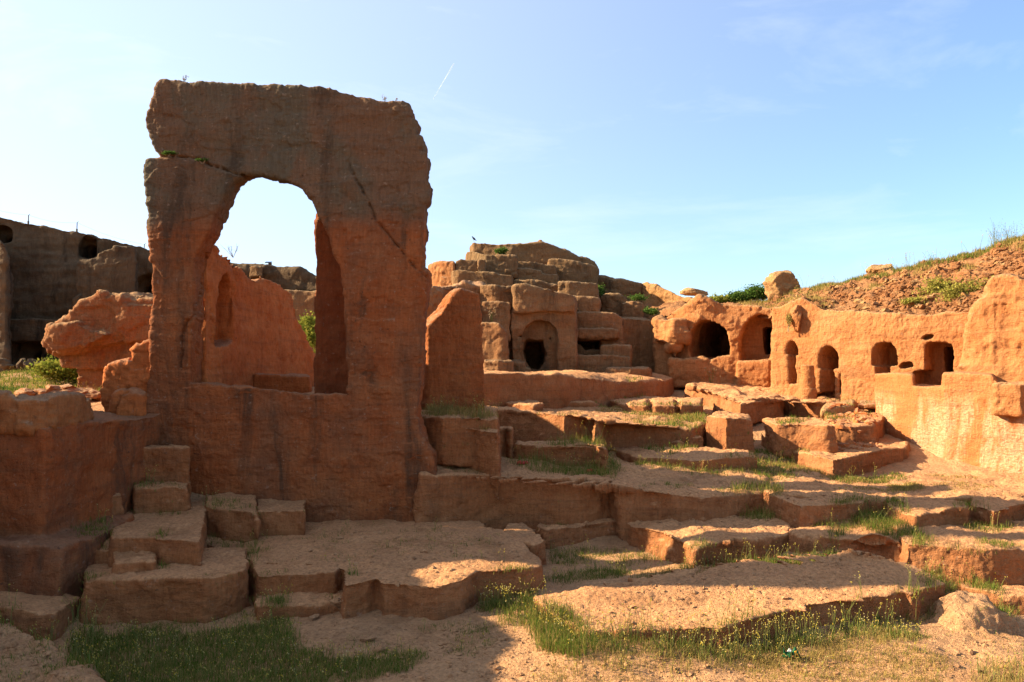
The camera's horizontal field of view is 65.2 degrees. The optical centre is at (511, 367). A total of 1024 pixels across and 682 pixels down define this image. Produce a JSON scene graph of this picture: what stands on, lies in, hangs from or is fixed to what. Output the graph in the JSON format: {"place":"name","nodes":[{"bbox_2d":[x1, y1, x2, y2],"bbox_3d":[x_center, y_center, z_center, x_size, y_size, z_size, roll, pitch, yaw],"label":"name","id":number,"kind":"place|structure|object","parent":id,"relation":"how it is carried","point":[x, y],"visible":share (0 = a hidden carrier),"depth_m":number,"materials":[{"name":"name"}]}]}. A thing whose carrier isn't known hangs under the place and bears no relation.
{"place":"outdoors","nodes":[
{"label":"outdoors","id":0,"kind":"place"},
{"bbox_2d":[0,372,1023,681],"bbox_3d":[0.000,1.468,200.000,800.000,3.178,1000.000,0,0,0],"label":"ground","id":1,"kind":"structure","parent":0,"point":[920,460],"depth_m":8.15,"materials":[{"name":"brown soil"}]},
{"bbox_2d":[0,357,11,370],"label":"squared stone","id":2,"kind":"object","parent":1,"relation":"on","point":[3,362],"visible":0.94,"depth_m":24.37,"materials":[{"name":"brown stone"}]},
{"bbox_2d":[5,364,16,369],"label":"squared stone","id":3,"kind":"object","parent":1,"relation":"on","point":[11,366],"visible":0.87,"depth_m":24.39,"materials":[{"name":"brown stone"}]},
{"bbox_2d":[0,386,33,390],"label":"grass","id":4,"kind":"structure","parent":1,"relation":"on","point":[15,389],"depth_m":16.18,"materials":[{"name":"green plant"}]},
{"bbox_2d":[16,358,25,370],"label":"squared stone","id":5,"kind":"object","parent":1,"relation":"on","point":[19,364],"visible":0.84,"depth_m":24.38,"materials":[{"name":"stone"}]},
{"bbox_2d":[14,388,35,395],"bbox_3d":[-8.841,0.438,14.592,0.549,0.150,0.365,0,0,26],"label":"loose stone","id":6,"kind":"object","parent":1,"relation":"on","point":[28,391],"visible":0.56,"depth_m":14.46,"materials":[{"name":"orange stone"}]},
{"bbox_2d":[23,359,36,369],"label":"squared stone","id":7,"kind":"object","parent":1,"relation":"on","point":[26,362],"visible":0.69,"depth_m":24.39,"materials":[{"name":"stone"}]},
{"bbox_2d":[29,388,45,395],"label":"loose stone","id":8,"kind":"object","parent":1,"relation":"on","point":[39,391],"visible":0.44,"depth_m":14.49,"materials":[{"name":"orange stone"}]},
{"bbox_2d":[45,384,59,392],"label":"loose stone","id":9,"kind":"object","parent":8,"relation":"on","point":[49,387],"visible":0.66,"depth_m":14.51,"materials":[{"name":"orange stone"}]},
{"bbox_2d":[0,591,80,640],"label":"stone block","id":10,"kind":"structure","parent":1,"relation":"on","point":[40,610],"depth_m":8.59,"materials":[{"name":"brown stone"}]},
{"bbox_2d":[20,354,78,384],"bbox_3d":[-10.399,0.071,18.614,1.796,0.835,1.119,0,0,0],"label":"shrub","id":11,"kind":"object","parent":1,"relation":"on","point":[51,368],"visible":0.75,"depth_m":18.36,"materials":[{"name":"green plant"}]},
{"bbox_2d":[0,623,105,681],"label":"earth bank","id":12,"kind":"structure","parent":1,"relation":"on","point":[86,675],"depth_m":7.23,"materials":[{"name":"brown soil"}]},
{"bbox_2d":[50,365,76,383],"bbox_3d":[-10.408,0.172,18.888,0.914,0.615,1.085,0,0,-28],"label":"shrub","id":13,"kind":"object","parent":1,"relation":"on","point":[62,379],"visible":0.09,"depth_m":18.64,"materials":[{"name":"green plant"}]},
{"bbox_2d":[0,410,161,597],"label":"side wall","id":14,"kind":"structure","parent":1,"relation":"on","point":[57,484],"depth_m":9.60,"materials":[{"name":"brown stone"}]},
{"bbox_2d":[0,390,94,436],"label":"cap stone","id":15,"kind":"object","parent":14,"relation":"on","point":[23,415],"visible":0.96,"depth_m":9.51,"materials":[{"name":"brown stone"}]},
{"bbox_2d":[74,389,88,393],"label":"loose stone","id":16,"kind":"object","parent":1,"relation":"on","point":[82,391],"visible":0.17,"depth_m":14.46,"materials":[{"name":"orange stone"}]},
{"bbox_2d":[61,388,84,391],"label":"loose stone","id":17,"kind":"object","parent":16,"relation":"on","point":[72,389],"visible":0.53,"depth_m":14.48,"materials":[{"name":"orange stone"}]},
{"bbox_2d":[60,384,76,389],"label":"loose stone","id":18,"kind":"object","parent":17,"relation":"on","point":[65,386],"visible":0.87,"depth_m":14.51,"materials":[{"name":"orange stone"}]},
{"bbox_2d":[83,388,100,399],"bbox_3d":[-7.647,0.481,14.616,0.455,0.227,0.453,0,0,0],"label":"loose stone","id":19,"kind":"object","parent":1,"relation":"on","point":[91,393],"visible":0.65,"depth_m":14.46,"materials":[{"name":"orange stone"}]},
{"bbox_2d":[41,289,152,390],"bbox_3d":[-8.281,-0.376,17.224,3.119,2.618,1.948,0,0,0],"label":"balanced rock","id":20,"kind":"object","parent":1,"relation":"on","point":[90,338],"visible":0.58,"depth_m":16.57,"materials":[{"name":"brown stone"}]},
{"bbox_2d":[94,538,109,563],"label":"stone block","id":21,"kind":"structure","parent":1,"relation":"on","point":[101,556],"depth_m":9.73,"materials":[{"name":"brown stone"}]},
{"bbox_2d":[111,493,123,515],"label":"stone block","id":22,"kind":"structure","parent":1,"relation":"on","point":[117,508],"depth_m":10.94,"materials":[{"name":"brown stone"}]},
{"bbox_2d":[100,339,150,415],"bbox_3d":[-5.972,0.437,12.741,0.975,1.869,1.098,0,0,0],"label":"rock buttress","id":23,"kind":"object","parent":1,"relation":"on","point":[123,390],"visible":0.41,"depth_m":12.43,"materials":[{"name":"orange stone"}]},
{"bbox_2d":[0,217,315,371],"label":"shaded cliff","id":24,"kind":"structure","parent":1,"relation":"on","point":[49,274],"depth_m":29.14,"materials":[{"name":"brown stone"}]},
{"bbox_2d":[79,547,249,624],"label":"stone block","id":25,"kind":"structure","parent":1,"relation":"on","point":[143,589],"depth_m":9.03,"materials":[{"name":"brown stone"}]},
{"bbox_2d":[108,500,207,566],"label":"stone block","id":26,"kind":"structure","parent":25,"relation":"on","point":[184,541],"depth_m":9.84,"materials":[{"name":"brown stone"}]},
{"bbox_2d":[132,481,190,513],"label":"stone block","id":27,"kind":"structure","parent":26,"relation":"on","point":[161,498],"depth_m":11.38,"materials":[{"name":"brown stone"}]},
{"bbox_2d":[143,444,191,497],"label":"stone block","id":28,"kind":"structure","parent":27,"relation":"on","point":[171,462],"depth_m":11.84,"materials":[{"name":"brown stone"}]},
{"bbox_2d":[204,492,260,542],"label":"stone block","id":29,"kind":"structure","parent":1,"relation":"on","point":[226,523],"depth_m":11.30,"materials":[{"name":"brown stone"}]},
{"bbox_2d":[201,245,314,386],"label":"chamber wall","id":30,"kind":"structure","parent":1,"relation":"on","point":[251,328],"depth_m":14.95,"materials":[{"name":"brown stone"}]},
{"bbox_2d":[221,243,238,256],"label":"weed","id":31,"kind":"object","parent":30,"relation":"on","point":[231,250],"visible":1,"depth_m":14.19,"materials":[{"name":"plant"}]},
{"bbox_2d":[256,498,305,536],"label":"stone block","id":32,"kind":"structure","parent":1,"relation":"on","point":[284,518],"depth_m":11.60,"materials":[{"name":"brown stone"}]},
{"bbox_2d":[143,79,437,521],"bbox_3d":[-3.486,-0.903,12.668,4.629,7.185,0.700,0,0,0],"label":"rock arch","id":33,"kind":"object","parent":1,"relation":"on","point":[355,169],"visible":0.87,"depth_m":12.38,"materials":[{"name":"brown stone"}]},
{"bbox_2d":[161,150,178,156],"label":"moss","id":34,"kind":"object","parent":33,"relation":"attached to","point":[169,152],"visible":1,"depth_m":12.34,"materials":[{"name":"green plant"}]},
{"bbox_2d":[195,157,208,163],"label":"moss","id":35,"kind":"object","parent":33,"relation":"attached to","point":[204,159],"visible":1,"depth_m":12.34,"materials":[{"name":"green plant"}]},
{"bbox_2d":[248,545,343,604],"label":"stone block","id":36,"kind":"structure","parent":1,"relation":"on","point":[317,577],"depth_m":9.55,"materials":[{"name":"brown stone"}]},
{"bbox_2d":[254,589,342,620],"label":"stone block","id":37,"kind":"structure","parent":1,"relation":"on","point":[320,605],"depth_m":9.13,"materials":[{"name":"brown stone"}]},
{"bbox_2d":[298,309,315,352],"bbox_3d":[-5.631,-0.979,21.891,1.408,1.417,1.317,0,0,0],"label":"shrub","id":38,"kind":"object","parent":1,"relation":"on","point":[307,323],"visible":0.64,"depth_m":21.77,"materials":[{"name":"green plant"}]},
{"bbox_2d":[206,519,544,620],"bbox_3d":[-1.897,2.697,11.409,5.614,0.767,3.690,0,0,43],"label":"rock ledge","id":39,"kind":"object","parent":1,"relation":"on","point":[444,596],"visible":0.56,"depth_m":9.92,"materials":[{"name":"brown stone"}]},
{"bbox_2d":[463,428,500,499],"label":"stone block","id":40,"kind":"structure","parent":1,"relation":"on","point":[487,460],"depth_m":12.79,"materials":[{"name":"brown stone"}]},
{"bbox_2d":[499,426,513,458],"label":"stone block","id":41,"kind":"structure","parent":1,"relation":"on","point":[506,441],"depth_m":14.30,"materials":[{"name":"brown stone"}]},
{"bbox_2d":[0,227,1022,681],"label":"yellow flowers","id":42,"kind":"object","parent":1,"relation":"on","point":[504,595],"visible":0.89,"depth_m":8.12,"materials":[{"name":"yellow plant"}]},
{"bbox_2d":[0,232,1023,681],"bbox_3d":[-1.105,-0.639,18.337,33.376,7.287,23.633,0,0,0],"label":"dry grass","id":43,"kind":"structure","parent":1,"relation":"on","point":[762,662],"depth_m":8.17,"materials":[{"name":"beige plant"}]},
{"bbox_2d":[0,235,1023,681],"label":"grass","id":44,"kind":"structure","parent":1,"relation":"on","point":[194,663],"depth_m":8.60,"materials":[{"name":"green plant"}]},
{"bbox_2d":[0,224,1023,681],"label":"flower stalks","id":45,"kind":"object","parent":1,"relation":"on","point":[736,638],"visible":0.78,"depth_m":8.18,"materials":[{"name":"plant"}]},
{"bbox_2d":[0,383,1023,681],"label":"pebbles","id":46,"kind":"object","parent":1,"relation":"on","point":[336,601],"visible":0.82,"depth_m":8.18,"materials":[{"name":"brown stone"}]},
{"bbox_2d":[505,400,543,410],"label":"stone block","id":47,"kind":"structure","parent":1,"relation":"on","point":[535,405],"depth_m":17.47,"materials":[{"name":"brown stone"}]},
{"bbox_2d":[503,523,546,564],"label":"stone block","id":48,"kind":"structure","parent":1,"relation":"on","point":[529,538],"depth_m":11.38,"materials":[{"name":"brown stone"}]},
{"bbox_2d":[513,439,608,469],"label":"stone block","id":49,"kind":"structure","parent":1,"relation":"on","point":[559,453],"depth_m":14.03,"materials":[{"name":"brown stone"}]},
{"bbox_2d":[427,241,720,376],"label":"tomb cliff","id":50,"kind":"structure","parent":1,"relation":"on","point":[553,309],"depth_m":26.11,"materials":[{"name":"brown stone"}]},
{"bbox_2d":[487,304,496,321],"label":"weed","id":51,"kind":"object","parent":50,"relation":"on","point":[491,314],"visible":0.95,"depth_m":23.75,"materials":[{"name":"green plant"}]},
{"bbox_2d":[493,246,508,254],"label":"shrub","id":52,"kind":"object","parent":50,"relation":"on","point":[504,250],"visible":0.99,"depth_m":28.39,"materials":[{"name":"green plant"}]},
{"bbox_2d":[598,283,605,296],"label":"shrub","id":53,"kind":"object","parent":50,"relation":"on","point":[602,291],"visible":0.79,"depth_m":29.51,"materials":[{"name":"green plant"}]},
{"bbox_2d":[625,294,649,301],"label":"shrub","id":54,"kind":"object","parent":50,"relation":"on","point":[636,297],"visible":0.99,"depth_m":28.89,"materials":[{"name":"green plant"}]},
{"bbox_2d":[535,518,617,548],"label":"stone block","id":55,"kind":"structure","parent":1,"relation":"on","point":[569,534],"depth_m":12.34,"materials":[{"name":"brown stone"}]},
{"bbox_2d":[484,369,673,408],"bbox_3d":[2.328,0.689,23.388,7.165,1.430,11.538,0,0,0],"label":"rock ledge","id":56,"kind":"object","parent":1,"relation":"on","point":[554,389],"visible":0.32,"depth_m":19.14,"materials":[{"name":"orange stone"}]},
{"bbox_2d":[412,450,769,540],"bbox_3d":[1.590,2.208,14.667,7.905,1.455,4.963,0,0,0],"label":"rock terrace","id":57,"kind":"object","parent":1,"relation":"on","point":[531,498],"visible":0.34,"depth_m":12.60,"materials":[{"name":"brown stone"}]},
{"bbox_2d":[421,406,501,466],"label":"stone block","id":58,"kind":"structure","parent":57,"relation":"on","point":[453,435],"depth_m":12.99,"materials":[{"name":"brown stone"}]},
{"bbox_2d":[421,288,484,409],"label":"standing slab","id":59,"kind":"structure","parent":58,"relation":"on","point":[454,367],"depth_m":14.60,"materials":[{"name":"brown stone"}]},
{"bbox_2d":[493,400,709,451],"bbox_3d":[2.564,1.334,17.784,6.432,1.117,4.855,0,0,-22],"label":"rock ledge","id":60,"kind":"object","parent":1,"relation":"on","point":[530,425],"visible":0.44,"depth_m":16.00,"materials":[{"name":"brown stone"}]},
{"bbox_2d":[686,435,703,446],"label":"stone block","id":61,"kind":"structure","parent":60,"relation":"on","point":[698,440],"depth_m":16.12,"materials":[{"name":"brown stone"}]},
{"bbox_2d":[610,396,702,414],"bbox_3d":[3.662,1.127,20.348,2.660,0.750,3.811,0,0,0],"label":"block row","id":62,"kind":"object","parent":1,"relation":"on","point":[653,405],"visible":0.34,"depth_m":18.91,"materials":[{"name":"brown stone"}]},
{"bbox_2d":[671,440,684,447],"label":"stone block","id":63,"kind":"structure","parent":1,"relation":"on","point":[677,442],"depth_m":15.96,"materials":[{"name":"brown stone"}]},
{"bbox_2d":[610,446,756,470],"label":"stone block","id":64,"kind":"structure","parent":1,"relation":"on","point":[700,455],"depth_m":14.41,"materials":[{"name":"brown stone"}]},
{"bbox_2d":[627,514,790,566],"bbox_3d":[3.168,2.626,12.014,2.930,0.706,3.317,0,0,0],"label":"rock ledge","id":65,"kind":"object","parent":1,"relation":"on","point":[675,536],"visible":0.49,"depth_m":11.29,"materials":[{"name":"brown stone"}]},
{"bbox_2d":[705,411,754,452],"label":"stone block","id":66,"kind":"structure","parent":1,"relation":"on","point":[726,430],"depth_m":16.07,"materials":[{"name":"brown stone"}]},
{"bbox_2d":[533,548,944,649],"bbox_3d":[2.617,2.699,9.207,4.641,0.823,2.030,0,0,-20],"label":"rock slab","id":67,"kind":"object","parent":1,"relation":"on","point":[897,574],"visible":0.56,"depth_m":8.98,"materials":[{"name":"beige stone"}]},
{"bbox_2d":[739,397,784,423],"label":"stone block","id":68,"kind":"structure","parent":1,"relation":"on","point":[757,411],"depth_m":18.75,"materials":[{"name":"brown stone"}]},
{"bbox_2d":[684,381,857,418],"bbox_3d":[7.002,1.064,22.277,4.076,1.338,7.454,0,0,0],"label":"rock ledge","id":69,"kind":"object","parent":1,"relation":"on","point":[729,397],"visible":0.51,"depth_m":20.21,"materials":[{"name":"orange stone"}]},
{"bbox_2d":[704,367,720,382],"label":"weed","id":70,"kind":"object","parent":69,"relation":"on","point":[710,375],"visible":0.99,"depth_m":24.17,"materials":[{"name":"plant"}]},
{"bbox_2d":[782,647,800,658],"bbox_3d":[2.686,2.741,7.692,0.162,0.117,0.101,0,0,0],"label":"crisp packet","id":71,"kind":"object","parent":1,"relation":"on","point":[793,651],"visible":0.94,"depth_m":7.67,"materials":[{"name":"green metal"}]},
{"bbox_2d":[761,417,837,458],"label":"stone block","id":72,"kind":"structure","parent":1,"relation":"on","point":[815,434],"depth_m":16.00,"materials":[{"name":"brown stone"}]},
{"bbox_2d":[768,490,869,527],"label":"stone block","id":73,"kind":"structure","parent":1,"relation":"on","point":[798,512],"depth_m":11.81,"materials":[{"name":"brown stone"}]},
{"bbox_2d":[786,513,901,561],"bbox_3d":[4.994,2.569,11.783,2.058,0.866,2.513,0,0,24],"label":"rock ledge","id":74,"kind":"object","parent":1,"relation":"on","point":[805,539],"visible":0.28,"depth_m":10.86,"materials":[{"name":"brown stone"}]},
{"bbox_2d":[824,409,885,442],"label":"stone block","id":75,"kind":"structure","parent":1,"relation":"on","point":[873,432],"depth_m":16.74,"materials":[{"name":"brown stone"}]},
{"bbox_2d":[858,400,875,409],"bbox_3d":[8.401,0.878,18.838,0.436,0.218,0.742,0,0,26],"label":"fallen slab","id":76,"kind":"object","parent":75,"relation":"on","point":[863,405],"depth_m":18.61,"materials":[{"name":"orange stone"}]},
{"bbox_2d":[762,465,1023,514],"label":"rock terrace","id":77,"kind":"object","parent":1,"relation":"on","point":[931,489],"visible":0.2,"depth_m":13.32,"materials":[{"name":"brown stone"}]},
{"bbox_2d":[792,440,910,476],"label":"stone block","id":78,"kind":"structure","parent":77,"relation":"on","point":[847,461],"depth_m":15.37,"materials":[{"name":"orange stone"}]},
{"bbox_2d":[825,400,882,451],"bbox_3d":[7.334,1.267,17.250,1.135,1.012,3.641,0,0,23],"label":"red rubble","id":79,"kind":"object","parent":78,"relation":"on","point":[855,419],"visible":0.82,"depth_m":16.96,"materials":[{"name":"brown stone"}]},
{"bbox_2d":[820,399,855,417],"bbox_3d":[7.562,0.954,18.555,1.064,0.420,0.741,0,0,0],"label":"fallen slab","id":80,"kind":"object","parent":79,"relation":"on","point":[838,409],"depth_m":18.31,"materials":[{"name":"brown stone"}]},
{"bbox_2d":[770,273,1023,474],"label":"niche wall","id":81,"kind":"structure","parent":1,"relation":"on","point":[947,385],"depth_m":17.38,"materials":[{"name":"brown stone"}]},
{"bbox_2d":[785,312,792,331],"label":"slope bush","id":82,"kind":"object","parent":81,"relation":"on","point":[788,319],"visible":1,"depth_m":20.89,"materials":[{"name":"plant"}]},
{"bbox_2d":[789,305,802,331],"bbox_3d":[7.407,-1.289,20.897,0.359,0.724,0.355,0,0,35],"label":"boulder","id":83,"kind":"object","parent":81,"relation":"attached to","point":[796,311],"visible":0.98,"depth_m":20.77,"materials":[{"name":"brown stone"}]},
{"bbox_2d":[887,498,969,526],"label":"stone block","id":84,"kind":"structure","parent":1,"relation":"on","point":[932,512],"depth_m":11.46,"materials":[{"name":"brown stone"}]},
{"bbox_2d":[893,518,1023,585],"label":"rock ledge","id":85,"kind":"object","parent":1,"relation":"on","point":[1000,565],"visible":0.43,"depth_m":10.08,"materials":[{"name":"brown stone"}]},
{"bbox_2d":[925,590,1023,636],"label":"rock mound","id":86,"kind":"object","parent":1,"relation":"on","point":[950,607],"visible":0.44,"depth_m":8.64,"materials":[{"name":"beige stone"}]},
{"bbox_2d":[958,582,1023,614],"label":"rock ledge","id":87,"kind":"object","parent":1,"relation":"on","point":[1014,595],"visible":0.18,"depth_m":9.44,"materials":[{"name":"brown stone"}]},
{"bbox_2d":[969,492,1023,526],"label":"stone block","id":88,"kind":"structure","parent":1,"relation":"on","point":[1008,508],"depth_m":11.77,"materials":[{"name":"brown stone"}]},
{"bbox_2d":[0,0,1023,299],"label":"sky","id":89,"kind":"structure","parent":0,"point":[720,147],"materials":[{"name":"blue"}]},
{"bbox_2d":[644,240,1023,319],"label":"hillside","id":90,"kind":"structure","parent":0,"point":[668,309],"depth_m":21.47,"materials":[{"name":"brown soil"}]},
{"bbox_2d":[651,294,771,389],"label":"cave cliff","id":91,"kind":"structure","parent":90,"relation":"on","point":[736,349],"depth_m":25.16,"materials":[{"name":"brown stone"}]},
{"bbox_2d":[640,306,661,317],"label":"shrub","id":92,"kind":"object","parent":91,"relation":"on","point":[651,311],"visible":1,"depth_m":26.85,"materials":[{"name":"green plant"}]},
{"bbox_2d":[680,287,707,295],"bbox_3d":[6.198,-2.595,27.462,0.877,0.306,0.688,0,0,-31],"label":"boulder","id":93,"kind":"object","parent":91,"relation":"on","point":[688,291],"visible":0.86,"depth_m":27.25,"materials":[{"name":"stone"}]},
{"bbox_2d":[709,292,740,302],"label":"hedge bush","id":94,"kind":"object","parent":90,"relation":"on","point":[721,299],"visible":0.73,"depth_m":27.88,"materials":[{"name":"green plant"}]},
{"bbox_2d":[721,289,759,302],"bbox_3d":[8.091,-2.489,28.259,1.607,0.710,1.223,0,0,-20],"label":"hedge bush","id":95,"kind":"object","parent":90,"relation":"on","point":[739,295],"visible":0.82,"depth_m":27.92,"materials":[{"name":"green plant"}]},
{"bbox_2d":[740,283,767,300],"bbox_3d":[8.714,-2.614,28.265,1.446,0.856,1.256,0,0,0],"label":"hedge bush","id":96,"kind":"object","parent":90,"relation":"on","point":[760,292],"visible":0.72,"depth_m":27.99,"materials":[{"name":"green plant"}]},
{"bbox_2d":[763,270,800,300],"bbox_3d":[8.933,-2.709,26.648,1.331,1.069,1.170,0,0,0],"label":"boulder","id":97,"kind":"object","parent":90,"relation":"on","point":[779,282],"visible":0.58,"depth_m":26.19,"materials":[{"name":"beige stone"}]},
{"bbox_2d":[866,264,893,274],"bbox_3d":[11.078,-2.836,23.863,0.906,0.561,0.761,0,0,0],"label":"boulder","id":98,"kind":"object","parent":90,"relation":"on","point":[874,268],"visible":0.48,"depth_m":23.80,"materials":[{"name":"beige stone"}]},
{"bbox_2d":[765,238,1023,314],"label":"rubble","id":99,"kind":"object","parent":90,"relation":"on","point":[1017,256],"visible":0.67,"depth_m":20.69,"materials":[{"name":"brown stone"}]},
{"bbox_2d":[896,296,933,305],"bbox_3d":[9.953,-1.627,19.904,0.856,0.358,0.774,0,0,-17],"label":"slope bush","id":100,"kind":"object","parent":90,"relation":"on","point":[917,299],"visible":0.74,"depth_m":19.70,"materials":[{"name":"green plant"}]},
{"bbox_2d":[911,274,955,296],"bbox_3d":[10.873,-1.983,20.250,1.478,0.922,0.805,0,0,0],"label":"slope bush","id":101,"kind":"object","parent":90,"relation":"on","point":[934,285],"visible":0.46,"depth_m":20.18,"materials":[{"name":"green plant"}]},
{"bbox_2d":[930,275,993,301],"bbox_3d":[10.937,-1.833,19.295,1.727,1.032,0.736,0,0,0],"label":"slope bush","id":102,"kind":"object","parent":90,"relation":"on","point":[958,287],"visible":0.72,"depth_m":19.23,"materials":[{"name":"green plant"}]},
{"bbox_2d":[986,222,1005,242],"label":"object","id":103,"kind":"object","parent":90,"relation":"on","point":[994,234],"visible":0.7,"depth_m":22.20,"materials":[{"name":"yellow plant"}]},
{"bbox_2d":[995,220,1021,238],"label":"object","id":104,"kind":"object","parent":90,"relation":"on","point":[1011,231],"visible":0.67,"depth_m":22.10,"materials":[{"name":"yellow plant"}]},
{"bbox_3d":[-3.358,1.524,16.462,3.384,2.286,7.217,0,0,0],"label":"chamber floor","id":105,"kind":"object","parent":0,"visible":0},
{"bbox_2d":[253,373,311,392],"bbox_3d":[-4.428,0.445,15.341,1.378,0.686,0.536,0,0,9],"label":"rock bench","id":106,"kind":"object","parent":105,"relation":"on","point":[295,382],"visible":0.48,"depth_m":15.10,"materials":[{"name":"brown stone"}]},
{"bbox_2d":[313,213,348,393],"bbox_3d":[-2.676,-0.974,13.759,1.502,3.602,0.502,0,0,-23],"label":"rock pillar","id":107,"kind":"object","parent":105,"relation":"on","point":[330,367],"visible":0.29,"depth_m":13.41,"materials":[{"name":"brown stone"}]}
]}

